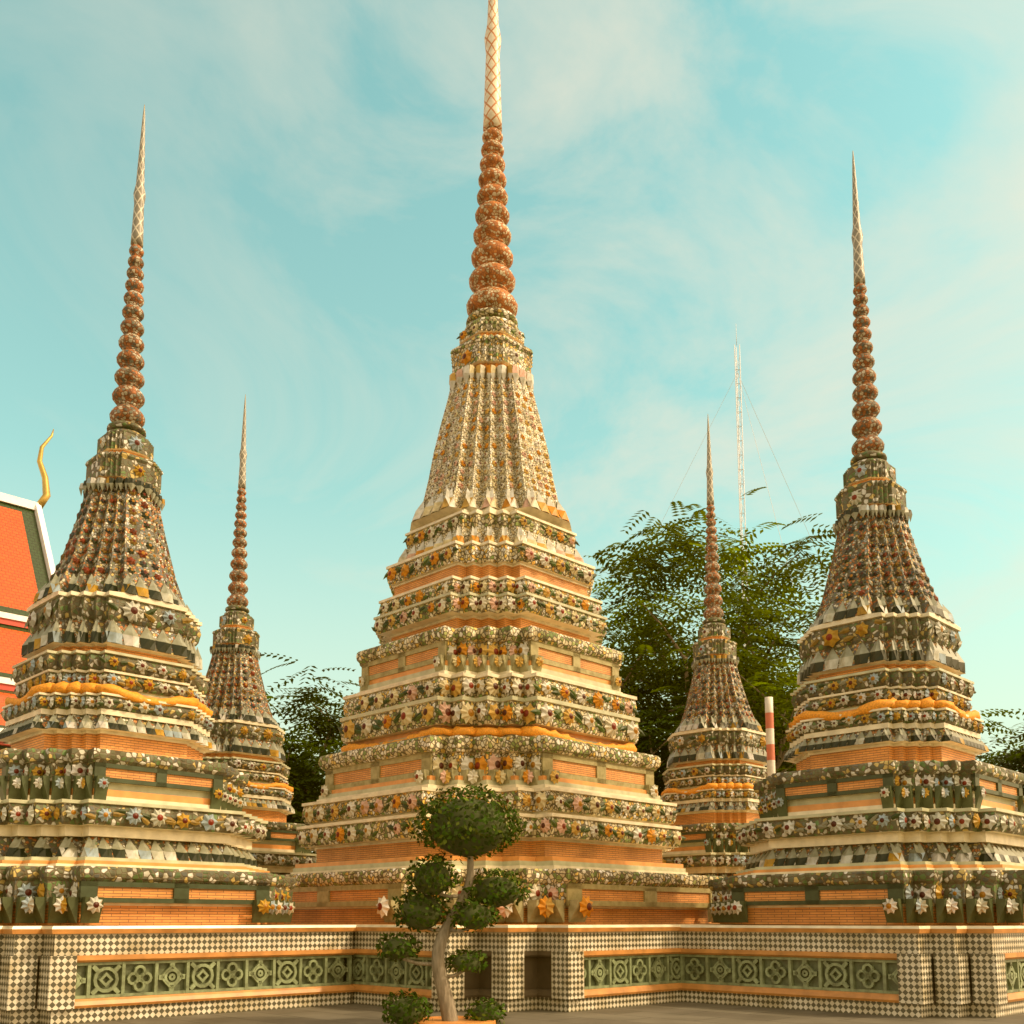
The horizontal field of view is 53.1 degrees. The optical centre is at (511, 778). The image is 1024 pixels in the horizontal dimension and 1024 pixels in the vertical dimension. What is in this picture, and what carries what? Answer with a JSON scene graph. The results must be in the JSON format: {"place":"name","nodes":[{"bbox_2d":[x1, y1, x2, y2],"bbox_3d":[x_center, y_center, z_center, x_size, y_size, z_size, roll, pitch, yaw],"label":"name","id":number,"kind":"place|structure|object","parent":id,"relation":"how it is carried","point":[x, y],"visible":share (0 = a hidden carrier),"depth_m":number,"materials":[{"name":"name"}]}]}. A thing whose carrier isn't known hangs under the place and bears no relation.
{"place":"outdoors","nodes":[
{"label":"outdoors","id":0,"kind":"place"},
{"bbox_2d":[0,618,27,746],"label":"roof trim","id":1,"kind":"structure","parent":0,"point":[15,623],"depth_m":35.47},
{"bbox_2d":[0,501,48,749],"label":"temple roof tiles","id":2,"kind":"object","parent":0,"point":[24,579],"visible":0.26,"depth_m":37.23,"materials":[{"name":"orange tile"}]},
{"bbox_2d":[0,492,54,731],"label":"temple bargeboards","id":3,"kind":"object","parent":2,"relation":"attached to","point":[36,507],"visible":0.18,"depth_m":38.88,"materials":[{"name":"white paint"}]},
{"bbox_2d":[37,429,53,508],"bbox_3d":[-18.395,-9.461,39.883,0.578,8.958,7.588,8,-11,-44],"label":"roof finial","id":4,"kind":"object","parent":3,"relation":"attached to","point":[44,499],"visible":0.74,"depth_m":40.14,"materials":[{"name":"gold metal"}]},
{"bbox_2d":[0,1002,1023,1023],"bbox_3d":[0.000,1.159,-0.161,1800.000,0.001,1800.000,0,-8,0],"label":"ground","id":5,"kind":"structure","parent":0,"point":[668,1013],"depth_m":12.45,"materials":[{"name":"stone"}]},
{"bbox_2d":[0,924,355,1023],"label":"platform","id":6,"kind":"object","parent":5,"relation":"on","point":[60,974],"visible":0.98,"depth_m":12.58,"materials":[{"name":"tile"}]},
{"bbox_2d":[0,105,296,924],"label":"chedi","id":7,"kind":"structure","parent":6,"relation":"on","point":[114,457],"depth_m":14.11,"materials":[{"name":"ceramic"}]},
{"bbox_2d":[5,681,212,715],"bbox_3d":[-5.941,-1.004,15.172,2.676,0.284,2.661,8,-11,-44],"label":"cloth sash","id":8,"kind":"object","parent":7,"relation":"attached to","point":[75,687],"visible":0.45,"depth_m":13.97,"materials":[{"name":"yellow fabric"}]},
{"bbox_2d":[0,436,294,922],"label":"floral tile decorations","id":9,"kind":"object","parent":7,"relation":"attached to","point":[30,907],"visible":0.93,"depth_m":13.96},
{"bbox_2d":[261,652,358,853],"bbox_3d":[-8.540,1.002,40.211,10.592,11.536,10.975,0,-8,0],"label":"tree","id":10,"kind":"object","parent":5,"relation":"on","point":[303,777],"depth_m":39.76,"materials":[{"name":"green plant"}]},
{"bbox_2d":[375,783,533,1023],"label":"topiary","id":11,"kind":"object","parent":5,"relation":"on","point":[508,835],"depth_m":11.65,"materials":[{"name":"green plant"}]},
{"bbox_2d":[414,1016,495,1023],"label":"topiary planter","id":12,"kind":"object","parent":5,"relation":"on","point":[438,1020],"visible":0.51,"depth_m":11.55,"materials":[{"name":"orange ceramic"}]},
{"bbox_2d":[279,923,750,1011],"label":"platform","id":13,"kind":"structure","parent":5,"relation":"on","point":[567,967],"depth_m":13.61,"materials":[{"name":"tile"}]},
{"bbox_2d":[284,0,722,923],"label":"chedi","id":14,"kind":"structure","parent":13,"relation":"on","point":[536,856],"depth_m":18.54,"materials":[{"name":"ceramic"}]},
{"bbox_2d":[341,726,636,751],"bbox_3d":[-0.426,-0.383,20.245,5.269,0.303,5.291,8,-11,-44],"label":"cloth sash","id":15,"kind":"object","parent":14,"relation":"attached to","point":[501,732],"visible":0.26,"depth_m":17.58,"materials":[{"name":"yellow fabric"}]},
{"bbox_2d":[293,323,713,921],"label":"floral tile decorations","id":16,"kind":"object","parent":14,"relation":"attached to","point":[551,907],"visible":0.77,"depth_m":18.22},
{"bbox_2d":[584,487,836,772],"bbox_3d":[7.834,-2.099,39.185,13.756,17.402,13.764,0,-8,0],"label":"tree","id":17,"kind":"object","parent":5,"relation":"on","point":[751,666],"depth_m":37.42,"materials":[{"name":"green plant"}]},
{"bbox_2d":[612,333,821,645],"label":"radio mast","id":18,"kind":"object","parent":5,"relation":"on","point":[739,447],"visible":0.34,"depth_m":107.88,"materials":[{"name":"metal"}]},
{"bbox_2d":[676,925,1023,1017],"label":"platform","id":19,"kind":"object","parent":5,"relation":"on","point":[924,971],"visible":0.9,"depth_m":13.04,"materials":[{"name":"tile"}]},
{"bbox_2d":[708,151,1023,924],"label":"chedi","id":20,"kind":"structure","parent":19,"relation":"on","point":[876,484],"depth_m":15.02,"materials":[{"name":"ceramic"}]},
{"bbox_2d":[709,464,1023,922],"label":"floral tile decorations","id":21,"kind":"object","parent":20,"relation":"attached to","point":[979,909],"visible":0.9,"depth_m":14.82},
{"bbox_2d":[788,697,980,727],"bbox_3d":[5.835,-0.862,16.171,2.661,0.288,2.663,8,-11,-44],"label":"cloth sash","id":22,"kind":"object","parent":20,"relation":"attached to","point":[892,703],"visible":0.47,"depth_m":14.99,"materials":[{"name":"yellow fabric"}]},
{"bbox_2d":[734,623,988,772],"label":"tree","id":23,"kind":"object","parent":5,"relation":"on","point":[785,698],"depth_m":42.83,"materials":[{"name":"green plant"}]},
{"bbox_2d":[975,709,1023,812],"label":"tree","id":24,"kind":"object","parent":5,"relation":"on","point":[1012,759],"depth_m":39.69,"materials":[{"name":"green plant"}]},
{"bbox_3d":[-6.459,3.897,23.567,5.376,1.099,4.750,-8,-11,44],"label":"platform","id":25,"kind":"object","parent":5,"relation":"on","visible":0},
{"bbox_2d":[203,394,316,874],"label":"chedi","id":26,"kind":"structure","parent":25,"relation":"on","point":[234,629],"depth_m":23.96,"materials":[{"name":"ceramic"}]},
{"bbox_2d":[204,616,316,874],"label":"floral tile decorations","id":27,"kind":"object","parent":26,"relation":"attached to","point":[273,750],"visible":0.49,"depth_m":23.76},
{"bbox_2d":[246,781,292,791],"bbox_3d":[-6.682,0.263,24.297,2.658,0.278,2.654,-8,-11,44],"label":"cloth sash","id":28,"kind":"object","parent":26,"relation":"attached to","point":[280,785],"visible":0.17,"depth_m":23.61,"materials":[{"name":"fabric"}]},
{"bbox_2d":[0,0,1023,851],"label":"sky","id":29,"kind":"structure","parent":0,"point":[678,173],"materials":[{"name":"blue"}]},
{"bbox_2d":[622,682,684,796],"bbox_3d":[3.969,1.314,36.791,9.032,9.959,10.551,0,-8,0],"label":"tree","id":30,"kind":"object","parent":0,"point":[641,745],"depth_m":34.58,"materials":[{"name":"green plant"}]},
{"bbox_2d":[765,697,775,776],"bbox_3d":[5.630,0.656,22.120,0.180,4.900,0.171,0,-8,0],"label":"striped pole","id":31,"kind":"object","parent":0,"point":[770,744],"visible":0.48,"depth_m":22.27,"materials":[{"name":"white paint"}]},
{"bbox_3d":[4.814,4.027,24.493,5.559,1.096,4.750,8,-11,-44],"label":"platform","id":32,"kind":"object","parent":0,"visible":0},
{"bbox_2d":[660,417,766,922],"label":"chedi","id":33,"kind":"structure","parent":32,"relation":"on","point":[716,640],"depth_m":24.64,"materials":[{"name":"ceramic"}]},
{"bbox_2d":[661,782,753,795],"bbox_3d":[5.102,0.407,25.286,2.661,0.292,2.656,8,-11,-44],"label":"cloth sash","id":34,"kind":"object","parent":33,"relation":"attached to","point":[730,785],"visible":0.38,"depth_m":23.98,"materials":[{"name":"orange fabric"}]},
{"bbox_2d":[660,628,766,877],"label":"floral tile decorations","id":35,"kind":"object","parent":33,"relation":"attached to","point":[718,844],"visible":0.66,"depth_m":24.46}
]}

